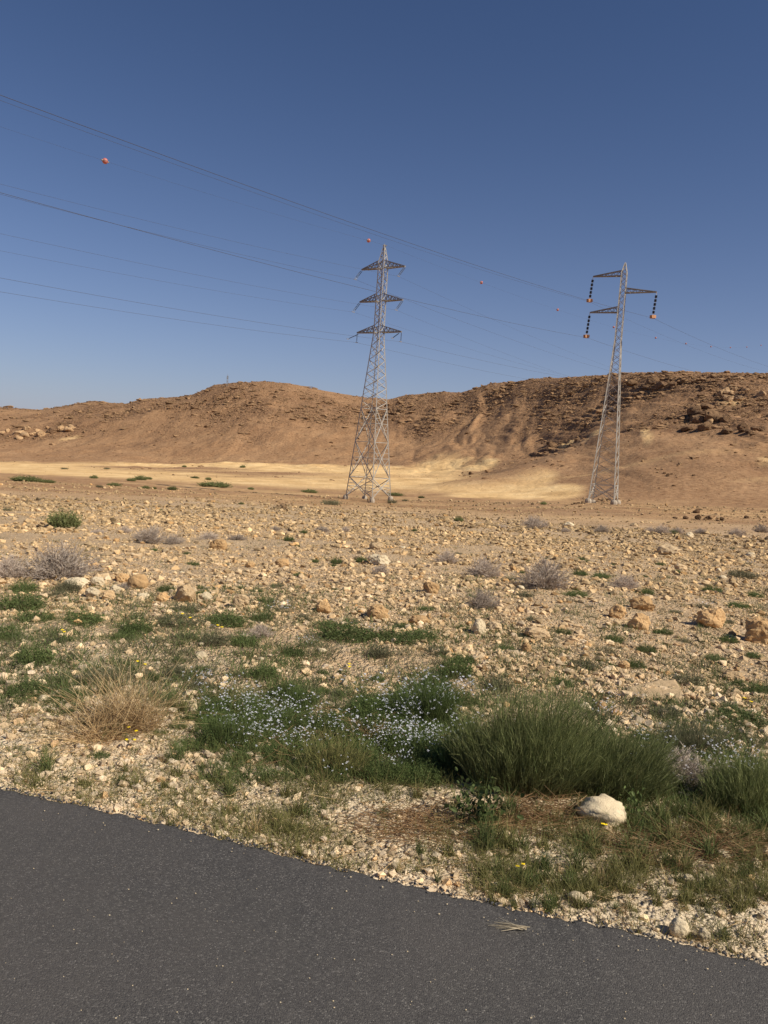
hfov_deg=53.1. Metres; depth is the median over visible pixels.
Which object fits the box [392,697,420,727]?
white wildflower
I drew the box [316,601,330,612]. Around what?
boulder
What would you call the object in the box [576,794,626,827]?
boulder
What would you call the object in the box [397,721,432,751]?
white wildflower
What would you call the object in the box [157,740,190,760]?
grass tuft
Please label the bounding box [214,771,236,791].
grass tuft
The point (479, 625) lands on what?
boulder
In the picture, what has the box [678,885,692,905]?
grass tuft
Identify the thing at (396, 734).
white wildflower
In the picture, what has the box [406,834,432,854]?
grass tuft
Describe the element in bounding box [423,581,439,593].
boulder
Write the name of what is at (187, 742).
herb clump
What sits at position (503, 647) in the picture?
herb clump
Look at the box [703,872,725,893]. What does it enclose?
grass tuft
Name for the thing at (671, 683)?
stone slab
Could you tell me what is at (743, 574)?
herb clump
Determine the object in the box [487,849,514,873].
grass tuft
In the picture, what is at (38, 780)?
grass tuft
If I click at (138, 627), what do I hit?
herb clump
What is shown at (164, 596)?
boulder
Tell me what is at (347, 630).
herb clump
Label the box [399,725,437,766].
white wildflower
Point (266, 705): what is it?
white wildflower
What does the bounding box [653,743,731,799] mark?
dry dwarf shrub
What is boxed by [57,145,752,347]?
power cable
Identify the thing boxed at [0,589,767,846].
ground cover
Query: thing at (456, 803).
grass tuft
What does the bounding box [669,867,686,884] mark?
grass tuft
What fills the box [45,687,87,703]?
herb clump
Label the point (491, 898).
grass tuft
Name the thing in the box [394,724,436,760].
white wildflower
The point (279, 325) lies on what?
power cable
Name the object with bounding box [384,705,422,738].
white wildflower
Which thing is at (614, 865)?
grass tuft
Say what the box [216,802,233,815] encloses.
grass tuft
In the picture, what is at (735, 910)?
grass tuft
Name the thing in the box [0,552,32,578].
dry dwarf shrub
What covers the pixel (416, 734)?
white wildflower
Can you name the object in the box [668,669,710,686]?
herb clump
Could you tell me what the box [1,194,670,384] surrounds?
power cable
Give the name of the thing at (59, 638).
herb clump
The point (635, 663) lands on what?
herb clump
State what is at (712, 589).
herb clump
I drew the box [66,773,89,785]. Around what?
grass tuft
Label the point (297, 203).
power cable
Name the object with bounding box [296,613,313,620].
herb clump
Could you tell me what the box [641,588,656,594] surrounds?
herb clump
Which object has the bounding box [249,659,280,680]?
herb clump
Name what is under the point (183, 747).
grass tuft
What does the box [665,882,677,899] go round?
grass tuft
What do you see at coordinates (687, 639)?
herb clump
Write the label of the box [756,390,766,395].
rock outcrop
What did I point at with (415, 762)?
herb clump
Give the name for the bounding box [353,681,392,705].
white wildflower
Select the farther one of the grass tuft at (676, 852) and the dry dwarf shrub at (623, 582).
the dry dwarf shrub at (623, 582)
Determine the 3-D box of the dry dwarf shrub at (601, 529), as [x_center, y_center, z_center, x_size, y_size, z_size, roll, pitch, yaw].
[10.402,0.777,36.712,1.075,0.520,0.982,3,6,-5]
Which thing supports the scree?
on the ground at (502, 488)
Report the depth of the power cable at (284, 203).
58.40 m
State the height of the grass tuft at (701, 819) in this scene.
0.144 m
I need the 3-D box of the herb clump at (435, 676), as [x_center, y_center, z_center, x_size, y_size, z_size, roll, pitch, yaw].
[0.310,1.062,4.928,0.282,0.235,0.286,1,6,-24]
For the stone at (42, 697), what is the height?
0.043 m
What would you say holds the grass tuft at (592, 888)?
on the ground at (502, 488)
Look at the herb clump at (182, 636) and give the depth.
5.68 m
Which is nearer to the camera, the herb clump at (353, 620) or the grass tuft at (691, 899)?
the grass tuft at (691, 899)
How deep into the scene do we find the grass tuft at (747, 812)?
3.34 m
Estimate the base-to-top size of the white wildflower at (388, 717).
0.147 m
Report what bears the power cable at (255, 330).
hanging from the pylon at (375, 301)
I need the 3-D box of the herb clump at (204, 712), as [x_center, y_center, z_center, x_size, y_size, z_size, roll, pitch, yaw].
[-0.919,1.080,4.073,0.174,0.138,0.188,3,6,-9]
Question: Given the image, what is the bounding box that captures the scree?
[0,480,767,568]
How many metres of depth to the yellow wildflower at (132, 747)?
3.61 m
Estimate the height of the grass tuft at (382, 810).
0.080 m
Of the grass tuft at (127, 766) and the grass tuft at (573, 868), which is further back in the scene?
the grass tuft at (127, 766)
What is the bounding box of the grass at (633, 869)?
[0,672,767,961]
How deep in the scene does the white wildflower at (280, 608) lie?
7.00 m
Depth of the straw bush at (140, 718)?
3.85 m
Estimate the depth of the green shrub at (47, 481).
112.84 m
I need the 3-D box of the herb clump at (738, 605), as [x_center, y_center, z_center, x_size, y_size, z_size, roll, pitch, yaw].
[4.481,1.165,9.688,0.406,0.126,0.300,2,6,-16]
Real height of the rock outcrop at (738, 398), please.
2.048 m
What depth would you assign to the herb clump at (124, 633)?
5.68 m
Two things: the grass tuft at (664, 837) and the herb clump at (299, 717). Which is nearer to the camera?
the grass tuft at (664, 837)
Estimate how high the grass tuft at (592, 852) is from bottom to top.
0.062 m
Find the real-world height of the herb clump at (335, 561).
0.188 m
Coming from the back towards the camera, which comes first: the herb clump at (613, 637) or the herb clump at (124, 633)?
the herb clump at (613, 637)
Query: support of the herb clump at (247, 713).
on the ground at (502, 488)
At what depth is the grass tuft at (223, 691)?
4.38 m
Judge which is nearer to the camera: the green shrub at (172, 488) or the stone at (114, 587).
the stone at (114, 587)
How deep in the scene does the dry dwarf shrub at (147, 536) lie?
12.32 m
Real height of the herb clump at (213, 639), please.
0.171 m
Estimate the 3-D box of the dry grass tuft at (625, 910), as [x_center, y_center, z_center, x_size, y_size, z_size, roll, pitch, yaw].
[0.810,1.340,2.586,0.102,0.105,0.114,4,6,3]
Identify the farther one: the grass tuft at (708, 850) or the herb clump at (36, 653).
the herb clump at (36, 653)
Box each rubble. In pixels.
[0,370,767,505]
[0,493,767,765]
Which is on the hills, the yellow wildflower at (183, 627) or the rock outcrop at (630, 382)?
the rock outcrop at (630, 382)
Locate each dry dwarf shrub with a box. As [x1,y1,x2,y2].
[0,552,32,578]
[3,540,106,582]
[90,528,103,533]
[116,582,131,589]
[117,526,131,532]
[132,523,169,543]
[161,534,185,543]
[199,532,218,538]
[227,533,247,539]
[241,622,275,639]
[269,526,281,530]
[313,525,331,531]
[340,527,350,531]
[370,563,392,573]
[431,549,462,563]
[462,552,507,578]
[464,587,501,608]
[510,551,577,589]
[516,514,551,527]
[557,527,570,531]
[593,525,611,531]
[605,573,641,590]
[645,526,657,532]
[652,524,673,533]
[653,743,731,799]
[674,525,684,533]
[692,528,705,533]
[727,528,746,535]
[750,522,767,532]
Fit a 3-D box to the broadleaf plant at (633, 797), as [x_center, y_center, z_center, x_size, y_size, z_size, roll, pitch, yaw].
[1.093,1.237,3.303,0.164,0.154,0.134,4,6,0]
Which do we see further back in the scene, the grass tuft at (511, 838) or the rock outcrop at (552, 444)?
the rock outcrop at (552, 444)
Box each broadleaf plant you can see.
[293,636,306,647]
[444,767,524,824]
[620,780,647,818]
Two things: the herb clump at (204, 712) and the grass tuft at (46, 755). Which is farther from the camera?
the herb clump at (204, 712)
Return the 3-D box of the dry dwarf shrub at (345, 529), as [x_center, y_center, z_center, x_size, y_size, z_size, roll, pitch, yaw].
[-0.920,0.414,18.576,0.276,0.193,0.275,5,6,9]
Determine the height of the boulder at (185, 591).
0.227 m
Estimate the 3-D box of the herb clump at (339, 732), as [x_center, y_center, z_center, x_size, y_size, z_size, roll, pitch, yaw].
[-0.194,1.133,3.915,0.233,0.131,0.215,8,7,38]
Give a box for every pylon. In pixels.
[343,244,405,502]
[583,263,656,504]
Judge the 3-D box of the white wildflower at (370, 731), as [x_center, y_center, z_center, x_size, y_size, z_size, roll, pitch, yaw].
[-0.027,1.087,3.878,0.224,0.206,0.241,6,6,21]
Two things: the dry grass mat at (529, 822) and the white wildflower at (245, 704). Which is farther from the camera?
the white wildflower at (245, 704)
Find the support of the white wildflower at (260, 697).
on the ground at (502, 488)
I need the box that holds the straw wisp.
[488,917,529,930]
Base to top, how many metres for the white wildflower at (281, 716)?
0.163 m
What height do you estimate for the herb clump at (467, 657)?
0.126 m
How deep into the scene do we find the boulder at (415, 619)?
6.97 m
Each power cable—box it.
[0,100,754,368]
[0,192,764,385]
[1,95,753,361]
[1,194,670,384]
[3,278,667,389]
[4,234,681,407]
[4,251,669,394]
[4,292,647,394]
[5,185,663,384]
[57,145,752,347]
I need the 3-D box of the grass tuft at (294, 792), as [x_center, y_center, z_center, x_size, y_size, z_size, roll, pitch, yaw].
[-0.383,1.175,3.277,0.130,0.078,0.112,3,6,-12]
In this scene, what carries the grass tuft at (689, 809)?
on the ground at (502, 488)
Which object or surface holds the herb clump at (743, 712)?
on the ground at (502, 488)
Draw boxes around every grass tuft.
[6,699,35,720]
[9,692,26,706]
[18,701,49,716]
[18,743,39,751]
[18,765,48,787]
[23,741,59,772]
[37,739,59,766]
[43,710,69,728]
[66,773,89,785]
[71,770,99,786]
[93,671,118,694]
[108,767,131,783]
[110,716,127,735]
[113,760,137,770]
[126,767,145,788]
[149,679,188,706]
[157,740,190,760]
[158,751,166,762]
[159,689,185,707]
[161,758,187,776]
[167,737,188,761]
[172,687,194,710]
[176,696,195,712]
[176,737,187,753]
[191,756,209,768]
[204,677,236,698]
[205,763,226,782]
[209,768,244,797]
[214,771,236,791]
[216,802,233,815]
[223,751,240,762]
[225,694,242,713]
[227,798,243,811]
[240,804,268,832]
[255,761,278,780]
[266,677,290,694]
[272,802,292,829]
[273,818,290,834]
[277,750,290,764]
[277,780,299,797]
[281,704,296,720]
[285,780,309,793]
[289,837,309,856]
[290,782,312,814]
[303,802,313,818]
[307,717,341,743]
[309,682,327,702]
[319,798,326,809]
[339,835,354,845]
[369,801,388,817]
[372,780,389,791]
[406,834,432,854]
[409,776,429,798]
[431,865,442,882]
[441,829,464,857]
[447,808,475,821]
[448,795,460,811]
[460,798,508,840]
[463,766,495,798]
[465,880,497,895]
[466,816,503,850]
[468,828,498,845]
[469,833,486,847]
[470,853,491,879]
[481,881,502,904]
[484,779,527,813]
[484,804,503,826]
[485,868,521,895]
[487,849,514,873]
[488,807,515,846]
[494,786,531,819]
[499,817,526,848]
[506,857,533,881]
[506,894,519,908]
[508,826,526,851]
[511,821,541,853]
[511,865,545,888]
[513,869,530,887]
[525,850,542,873]
[525,869,552,887]
[525,891,542,909]
[527,851,550,868]
[528,842,554,868]
[530,801,549,817]
[530,862,551,882]
[534,855,559,878]
[535,832,557,851]
[535,846,561,870]
[536,897,560,914]
[537,819,570,839]
[537,888,566,910]
[541,881,561,901]
[543,891,568,907]
[545,870,568,890]
[550,800,570,826]
[550,815,596,843]
[553,866,585,890]
[555,829,600,870]
[559,880,576,895]
[561,858,581,874]
[561,866,586,878]
[564,883,590,909]
[565,812,620,849]
[565,819,610,849]
[568,795,585,816]
[575,871,590,893]
[580,867,599,891]
[582,841,600,858]
[584,863,615,883]
[584,873,605,892]
[585,894,601,907]
[590,836,612,855]
[595,850,626,875]
[596,827,627,848]
[597,890,609,902]
[600,862,618,889]
[603,884,615,901]
[605,849,627,875]
[606,826,645,854]
[610,866,624,887]
[610,898,621,909]
[613,890,634,908]
[614,816,654,841]
[616,846,636,864]
[617,877,636,893]
[617,897,636,917]
[622,826,658,857]
[624,902,640,911]
[626,805,647,826]
[628,839,654,868]
[637,815,667,839]
[637,877,661,897]
[638,794,677,828]
[639,789,685,819]
[640,808,690,842]
[641,791,687,828]
[641,828,663,845]
[651,887,668,905]
[653,825,690,848]
[658,839,683,867]
[663,838,707,874]
[664,788,697,815]
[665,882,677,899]
[666,822,694,853]
[667,863,681,873]
[668,792,689,816]
[668,846,693,867]
[669,841,700,867]
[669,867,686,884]
[669,887,687,900]
[671,902,692,910]
[672,791,707,819]
[672,880,701,904]
[673,792,716,819]
[675,880,695,895]
[675,925,697,940]
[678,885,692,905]
[680,853,703,873]
[681,815,733,860]
[684,785,724,817]
[684,827,705,850]
[685,874,699,891]
[687,777,731,810]
[689,804,726,834]
[689,886,722,907]
[694,811,718,826]
[695,881,708,894]
[697,870,727,887]
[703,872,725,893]
[707,916,735,939]
[711,806,762,829]
[713,877,754,911]
[716,851,736,875]
[716,874,738,902]
[727,800,745,815]
[727,843,754,862]
[727,904,745,914]
[729,817,765,840]
[730,858,753,878]
[731,792,763,820]
[733,878,762,894]
[735,877,758,894]
[744,793,767,828]
[745,856,763,874]
[748,879,766,895]
[748,891,762,907]
[755,882,767,901]
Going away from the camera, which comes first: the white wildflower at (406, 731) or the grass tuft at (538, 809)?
the grass tuft at (538, 809)
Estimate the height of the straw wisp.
0.036 m
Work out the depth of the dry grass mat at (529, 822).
3.19 m
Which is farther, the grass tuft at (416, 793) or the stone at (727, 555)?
the stone at (727, 555)
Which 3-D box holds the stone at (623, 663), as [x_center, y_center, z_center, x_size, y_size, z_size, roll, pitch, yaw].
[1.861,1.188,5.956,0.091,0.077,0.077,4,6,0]
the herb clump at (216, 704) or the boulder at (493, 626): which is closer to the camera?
the herb clump at (216, 704)
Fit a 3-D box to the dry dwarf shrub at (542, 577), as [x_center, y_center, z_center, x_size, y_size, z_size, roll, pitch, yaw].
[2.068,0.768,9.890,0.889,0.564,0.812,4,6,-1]
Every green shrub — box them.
[8,475,43,481]
[36,478,55,482]
[39,505,86,528]
[107,482,120,485]
[132,475,147,479]
[167,486,177,489]
[194,480,231,487]
[301,489,317,492]
[387,492,405,495]
[453,516,463,521]
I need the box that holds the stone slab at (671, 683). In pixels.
[627,679,683,700]
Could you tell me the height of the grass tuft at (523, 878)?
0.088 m
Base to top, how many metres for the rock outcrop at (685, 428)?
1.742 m
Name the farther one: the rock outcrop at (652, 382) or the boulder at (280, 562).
the rock outcrop at (652, 382)
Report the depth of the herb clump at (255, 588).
8.09 m
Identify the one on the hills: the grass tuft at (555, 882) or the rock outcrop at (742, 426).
the rock outcrop at (742, 426)
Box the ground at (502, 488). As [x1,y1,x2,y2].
[0,468,767,965]
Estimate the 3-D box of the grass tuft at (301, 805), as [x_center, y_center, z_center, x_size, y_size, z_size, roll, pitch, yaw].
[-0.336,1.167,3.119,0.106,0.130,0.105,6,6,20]
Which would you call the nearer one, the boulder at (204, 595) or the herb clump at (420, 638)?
the herb clump at (420, 638)
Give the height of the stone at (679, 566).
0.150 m
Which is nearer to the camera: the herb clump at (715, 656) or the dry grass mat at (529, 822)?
the dry grass mat at (529, 822)
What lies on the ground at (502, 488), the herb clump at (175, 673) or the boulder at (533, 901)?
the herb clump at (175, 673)
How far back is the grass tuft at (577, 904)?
2.60 m
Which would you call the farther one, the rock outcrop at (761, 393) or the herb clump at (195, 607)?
the rock outcrop at (761, 393)
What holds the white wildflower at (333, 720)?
on the ground at (502, 488)
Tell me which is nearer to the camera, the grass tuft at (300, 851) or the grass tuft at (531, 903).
the grass tuft at (531, 903)
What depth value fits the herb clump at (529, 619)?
7.46 m
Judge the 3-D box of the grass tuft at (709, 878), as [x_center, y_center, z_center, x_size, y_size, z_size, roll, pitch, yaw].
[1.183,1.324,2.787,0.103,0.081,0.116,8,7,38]
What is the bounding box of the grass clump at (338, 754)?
[291,720,380,780]
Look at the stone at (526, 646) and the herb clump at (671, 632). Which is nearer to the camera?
the stone at (526, 646)
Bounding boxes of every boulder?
[64,577,90,587]
[85,587,99,596]
[90,576,104,586]
[115,573,129,582]
[127,573,148,588]
[156,592,169,601]
[173,583,195,601]
[199,592,211,600]
[209,538,226,549]
[233,594,248,607]
[275,558,288,566]
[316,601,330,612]
[367,554,390,564]
[367,604,388,619]
[369,542,383,548]
[408,615,430,623]
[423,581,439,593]
[472,618,485,634]
[489,622,501,631]
[524,627,550,639]
[528,898,541,907]
[567,891,586,902]
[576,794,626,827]
[609,604,625,618]
[627,613,650,629]
[629,595,654,610]
[654,644,666,651]
[656,544,679,554]
[669,917,689,938]
[696,608,725,627]
[717,849,732,858]
[722,670,742,680]
[744,616,767,644]
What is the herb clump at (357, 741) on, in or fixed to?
on the ground at (502, 488)
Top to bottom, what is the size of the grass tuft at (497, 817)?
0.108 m
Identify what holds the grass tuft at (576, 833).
on the ground at (502, 488)
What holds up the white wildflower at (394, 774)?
on the ground at (502, 488)
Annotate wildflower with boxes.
[122,738,140,755]
[174,613,191,629]
[183,666,212,689]
[198,685,227,706]
[199,675,239,700]
[199,684,232,716]
[205,700,239,717]
[219,686,254,714]
[225,701,258,728]
[228,672,259,701]
[239,721,286,758]
[244,720,270,744]
[245,713,272,734]
[246,684,276,703]
[249,687,279,715]
[249,720,278,746]
[263,600,293,613]
[268,719,309,745]
[270,693,300,713]
[272,697,312,729]
[276,677,321,708]
[277,685,322,717]
[277,717,313,744]
[279,714,322,742]
[284,688,313,714]
[286,732,308,754]
[300,636,319,646]
[301,734,328,752]
[312,702,354,732]
[318,710,343,733]
[319,755,350,782]
[320,707,367,741]
[328,708,363,730]
[333,669,377,698]
[335,663,352,675]
[338,708,395,743]
[339,720,377,745]
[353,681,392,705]
[358,709,401,746]
[368,720,400,753]
[368,720,402,747]
[372,699,412,727]
[374,673,412,707]
[376,677,410,702]
[376,743,412,780]
[378,682,408,715]
[378,718,416,752]
[378,742,412,770]
[382,693,414,722]
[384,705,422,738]
[386,665,426,703]
[388,705,425,740]
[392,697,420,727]
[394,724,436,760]
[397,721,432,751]
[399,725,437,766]
[401,717,441,748]
[403,691,439,724]
[424,665,471,703]
[425,709,460,738]
[427,670,471,706]
[445,675,472,698]
[457,675,495,707]
[585,698,616,722]
[631,715,670,742]
[684,738,734,765]
[695,600,711,607]
[701,738,733,768]
[707,736,740,757]
[720,739,754,766]
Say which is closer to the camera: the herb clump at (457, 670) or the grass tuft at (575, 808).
the grass tuft at (575, 808)
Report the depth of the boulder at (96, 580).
7.97 m
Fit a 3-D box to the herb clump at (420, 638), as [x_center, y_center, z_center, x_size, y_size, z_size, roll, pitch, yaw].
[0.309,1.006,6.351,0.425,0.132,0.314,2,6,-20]
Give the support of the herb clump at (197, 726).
on the ground at (502, 488)
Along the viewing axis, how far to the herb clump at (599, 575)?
11.94 m
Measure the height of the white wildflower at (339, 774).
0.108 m
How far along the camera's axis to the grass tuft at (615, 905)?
2.61 m
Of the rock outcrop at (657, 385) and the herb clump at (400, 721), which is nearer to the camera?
the herb clump at (400, 721)
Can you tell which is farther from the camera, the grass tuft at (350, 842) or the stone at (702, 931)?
the grass tuft at (350, 842)
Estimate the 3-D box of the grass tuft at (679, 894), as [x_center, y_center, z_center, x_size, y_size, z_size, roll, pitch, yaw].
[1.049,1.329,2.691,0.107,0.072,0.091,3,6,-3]
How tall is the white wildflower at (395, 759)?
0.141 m
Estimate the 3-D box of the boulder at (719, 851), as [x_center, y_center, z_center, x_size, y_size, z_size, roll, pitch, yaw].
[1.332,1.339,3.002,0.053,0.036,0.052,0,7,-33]
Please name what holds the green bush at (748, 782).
on the ground at (502, 488)
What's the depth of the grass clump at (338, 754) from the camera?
3.52 m
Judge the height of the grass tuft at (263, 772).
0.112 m
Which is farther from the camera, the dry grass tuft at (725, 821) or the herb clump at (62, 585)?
the herb clump at (62, 585)
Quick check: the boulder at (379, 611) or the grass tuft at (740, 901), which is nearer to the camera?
the grass tuft at (740, 901)
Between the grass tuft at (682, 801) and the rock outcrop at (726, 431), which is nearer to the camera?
the grass tuft at (682, 801)
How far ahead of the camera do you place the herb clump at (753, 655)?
6.86 m
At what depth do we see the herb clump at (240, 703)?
4.26 m
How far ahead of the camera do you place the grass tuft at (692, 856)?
2.92 m
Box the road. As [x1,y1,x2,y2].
[0,788,767,1023]
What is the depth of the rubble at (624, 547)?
10.91 m
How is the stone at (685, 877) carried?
on the ground at (502, 488)
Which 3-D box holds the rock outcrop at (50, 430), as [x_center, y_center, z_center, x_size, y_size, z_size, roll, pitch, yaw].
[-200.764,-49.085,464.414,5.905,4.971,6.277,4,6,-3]
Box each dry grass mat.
[224,703,449,774]
[321,780,525,856]
[453,784,648,839]
[578,808,767,880]
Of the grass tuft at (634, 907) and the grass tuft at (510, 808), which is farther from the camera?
the grass tuft at (510, 808)
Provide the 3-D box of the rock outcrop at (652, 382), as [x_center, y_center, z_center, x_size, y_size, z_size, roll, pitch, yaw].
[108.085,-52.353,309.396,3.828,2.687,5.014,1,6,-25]
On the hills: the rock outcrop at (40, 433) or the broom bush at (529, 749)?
the rock outcrop at (40, 433)
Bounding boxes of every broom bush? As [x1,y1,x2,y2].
[429,642,631,802]
[553,706,693,807]
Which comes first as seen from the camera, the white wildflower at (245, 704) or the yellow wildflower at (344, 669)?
the white wildflower at (245, 704)
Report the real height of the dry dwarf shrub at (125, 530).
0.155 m
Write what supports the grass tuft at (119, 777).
on the ground at (502, 488)
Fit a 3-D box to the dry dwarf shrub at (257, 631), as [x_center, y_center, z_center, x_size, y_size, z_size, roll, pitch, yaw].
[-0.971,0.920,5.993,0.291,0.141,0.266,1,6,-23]
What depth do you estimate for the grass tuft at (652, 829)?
3.10 m
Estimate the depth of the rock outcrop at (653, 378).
309.03 m
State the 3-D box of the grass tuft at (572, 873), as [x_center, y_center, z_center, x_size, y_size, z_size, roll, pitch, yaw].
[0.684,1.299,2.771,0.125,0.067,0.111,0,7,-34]
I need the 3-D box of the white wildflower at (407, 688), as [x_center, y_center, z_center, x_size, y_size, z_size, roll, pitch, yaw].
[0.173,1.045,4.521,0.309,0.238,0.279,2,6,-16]
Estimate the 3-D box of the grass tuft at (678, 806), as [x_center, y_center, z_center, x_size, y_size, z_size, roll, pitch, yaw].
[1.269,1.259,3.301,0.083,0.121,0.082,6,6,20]
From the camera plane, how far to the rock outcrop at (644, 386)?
307.08 m
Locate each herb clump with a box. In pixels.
[0,589,51,610]
[0,625,22,639]
[0,677,51,699]
[8,577,41,591]
[11,635,59,666]
[14,608,55,621]
[43,636,67,643]
[44,589,69,595]
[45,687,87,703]
[53,577,82,592]
[57,609,106,624]
[75,663,123,686]
[90,750,109,759]
[107,629,140,639]
[117,613,153,633]
[144,670,160,681]
[152,608,207,626]
[156,583,175,591]
[162,662,186,676]
[166,719,188,728]
[169,734,203,751]
[172,600,201,613]
[174,632,198,640]
[182,701,209,722]
[186,560,199,565]
[187,718,211,736]
[190,714,232,734]
[190,722,240,749]
[191,626,232,646]
[195,589,210,593]
[196,703,221,723]
[198,691,239,719]
[199,609,249,629]
[202,694,235,710]
[216,748,252,764]
[228,630,261,646]
[232,705,268,726]
[234,696,263,712]
[241,695,263,705]
[247,612,278,621]
[248,587,263,591]
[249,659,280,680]
[254,740,294,761]
[256,705,285,723]
[258,595,275,602]
[258,708,294,732]
[260,677,303,702]
[262,737,305,757]
[266,726,287,738]
[274,708,314,731]
[280,641,305,656]
[281,534,295,541]
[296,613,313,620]
[302,706,346,729]
[306,618,382,643]
[309,618,338,628]
[312,738,343,757]
[316,685,330,694]
[321,496,341,504]
[326,709,348,724]
[329,556,341,563]
[329,689,344,695]
[329,723,358,741]
[335,730,376,757]
[342,617,363,623]
[344,697,378,715]
[347,694,367,702]
[348,691,394,718]
[348,738,381,759]
[352,699,391,719]
[354,711,383,732]
[355,556,367,562]
[356,745,401,782]
[358,688,387,703]
[360,624,423,645]
[367,640,394,658]
[370,673,385,681]
[373,710,400,725]
[373,724,415,756]
[379,713,413,728]
[386,715,410,726]
[388,762,419,785]
[391,621,416,628]
[399,627,447,640]
[404,742,443,773]
[406,753,443,788]
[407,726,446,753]
[413,718,447,738]
[417,666,454,691]
[419,605,435,610]
[419,644,453,655]
[432,651,479,678]
[437,711,476,738]
[450,651,476,663]
[480,670,514,692]
[494,643,513,649]
[516,591,533,597]
[526,616,538,621]
[549,674,573,688]
[554,627,576,634]
[560,589,588,597]
[567,656,604,670]
[571,568,589,575]
[588,572,611,578]
[602,633,628,643]
[627,658,649,668]
[631,696,643,704]
[631,725,655,742]
[635,643,661,652]
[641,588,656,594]
[644,702,688,720]
[655,628,673,634]
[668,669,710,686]
[679,638,692,642]
[700,583,727,591]
[702,652,726,660]
[705,698,736,707]
[706,704,767,727]
[718,633,740,643]
[723,601,757,608]
[724,568,761,578]
[725,618,736,623]
[731,678,747,686]
[738,686,754,691]
[744,650,766,658]
[746,590,764,597]
[748,681,767,693]
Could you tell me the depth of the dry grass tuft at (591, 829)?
3.06 m
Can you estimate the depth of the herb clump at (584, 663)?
5.82 m
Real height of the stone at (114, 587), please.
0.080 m
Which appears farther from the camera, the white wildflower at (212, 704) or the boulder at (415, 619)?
the boulder at (415, 619)
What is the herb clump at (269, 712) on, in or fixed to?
on the ground at (502, 488)
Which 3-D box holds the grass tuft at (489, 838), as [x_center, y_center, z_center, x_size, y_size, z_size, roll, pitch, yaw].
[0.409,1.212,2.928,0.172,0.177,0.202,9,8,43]
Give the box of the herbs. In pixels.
[0,537,767,773]
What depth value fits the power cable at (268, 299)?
98.58 m
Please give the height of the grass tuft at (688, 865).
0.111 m
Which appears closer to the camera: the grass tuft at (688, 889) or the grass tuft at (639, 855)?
the grass tuft at (688, 889)
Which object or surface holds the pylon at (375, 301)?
on the ground at (502, 488)
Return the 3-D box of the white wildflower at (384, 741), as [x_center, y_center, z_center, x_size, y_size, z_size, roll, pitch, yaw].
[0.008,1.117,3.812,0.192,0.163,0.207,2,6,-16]
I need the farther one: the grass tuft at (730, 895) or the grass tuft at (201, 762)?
the grass tuft at (201, 762)
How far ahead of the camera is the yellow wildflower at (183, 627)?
6.03 m
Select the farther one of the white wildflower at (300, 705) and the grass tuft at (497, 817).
the white wildflower at (300, 705)
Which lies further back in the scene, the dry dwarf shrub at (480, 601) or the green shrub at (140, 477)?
the green shrub at (140, 477)
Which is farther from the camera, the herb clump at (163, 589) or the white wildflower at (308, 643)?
the herb clump at (163, 589)
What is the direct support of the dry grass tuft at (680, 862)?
on the ground at (502, 488)
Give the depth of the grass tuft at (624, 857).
2.91 m
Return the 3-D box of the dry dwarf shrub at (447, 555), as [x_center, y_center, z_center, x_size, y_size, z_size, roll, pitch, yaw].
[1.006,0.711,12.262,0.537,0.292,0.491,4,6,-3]
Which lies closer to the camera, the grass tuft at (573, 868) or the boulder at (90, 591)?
the grass tuft at (573, 868)
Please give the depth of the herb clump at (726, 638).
7.35 m
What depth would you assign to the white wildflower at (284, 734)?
3.82 m
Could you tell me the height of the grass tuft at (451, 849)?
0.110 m
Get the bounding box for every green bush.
[196,705,263,745]
[388,664,468,723]
[428,718,481,774]
[651,711,737,755]
[690,728,767,819]
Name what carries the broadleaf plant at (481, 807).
on the ground at (502, 488)
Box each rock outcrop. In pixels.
[12,430,24,435]
[20,432,29,437]
[36,430,45,436]
[47,427,56,433]
[56,425,64,430]
[63,427,73,431]
[548,442,556,447]
[625,379,637,385]
[641,384,649,388]
[646,377,658,381]
[646,379,657,384]
[654,381,666,389]
[668,382,677,386]
[681,426,694,430]
[687,405,701,415]
[691,416,704,423]
[692,410,704,415]
[697,421,710,430]
[700,403,714,408]
[704,409,722,421]
[719,416,733,421]
[720,428,733,433]
[734,395,742,400]
[737,423,748,429]
[750,426,760,430]
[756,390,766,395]
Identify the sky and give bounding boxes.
[0,0,767,409]
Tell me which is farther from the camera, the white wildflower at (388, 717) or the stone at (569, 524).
the stone at (569, 524)
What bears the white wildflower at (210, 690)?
on the ground at (502, 488)
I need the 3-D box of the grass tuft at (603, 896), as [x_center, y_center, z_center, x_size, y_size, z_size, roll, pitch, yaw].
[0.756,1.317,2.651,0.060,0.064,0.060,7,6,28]
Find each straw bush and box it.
[3,664,192,761]
[31,631,224,749]
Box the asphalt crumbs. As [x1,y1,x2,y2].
[0,786,767,967]
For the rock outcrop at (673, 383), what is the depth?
295.65 m
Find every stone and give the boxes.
[38,695,46,701]
[102,590,115,598]
[110,585,120,591]
[137,593,148,598]
[196,651,207,658]
[245,561,254,567]
[390,862,398,869]
[419,568,431,571]
[521,642,531,651]
[563,522,574,526]
[595,700,606,708]
[618,660,629,668]
[638,926,645,933]
[674,563,686,570]
[682,874,694,883]
[686,532,693,537]
[697,927,710,942]
[722,553,733,558]
[745,552,755,556]
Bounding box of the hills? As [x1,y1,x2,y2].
[0,371,767,489]
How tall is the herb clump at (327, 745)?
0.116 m
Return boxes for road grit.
[14,810,744,1018]

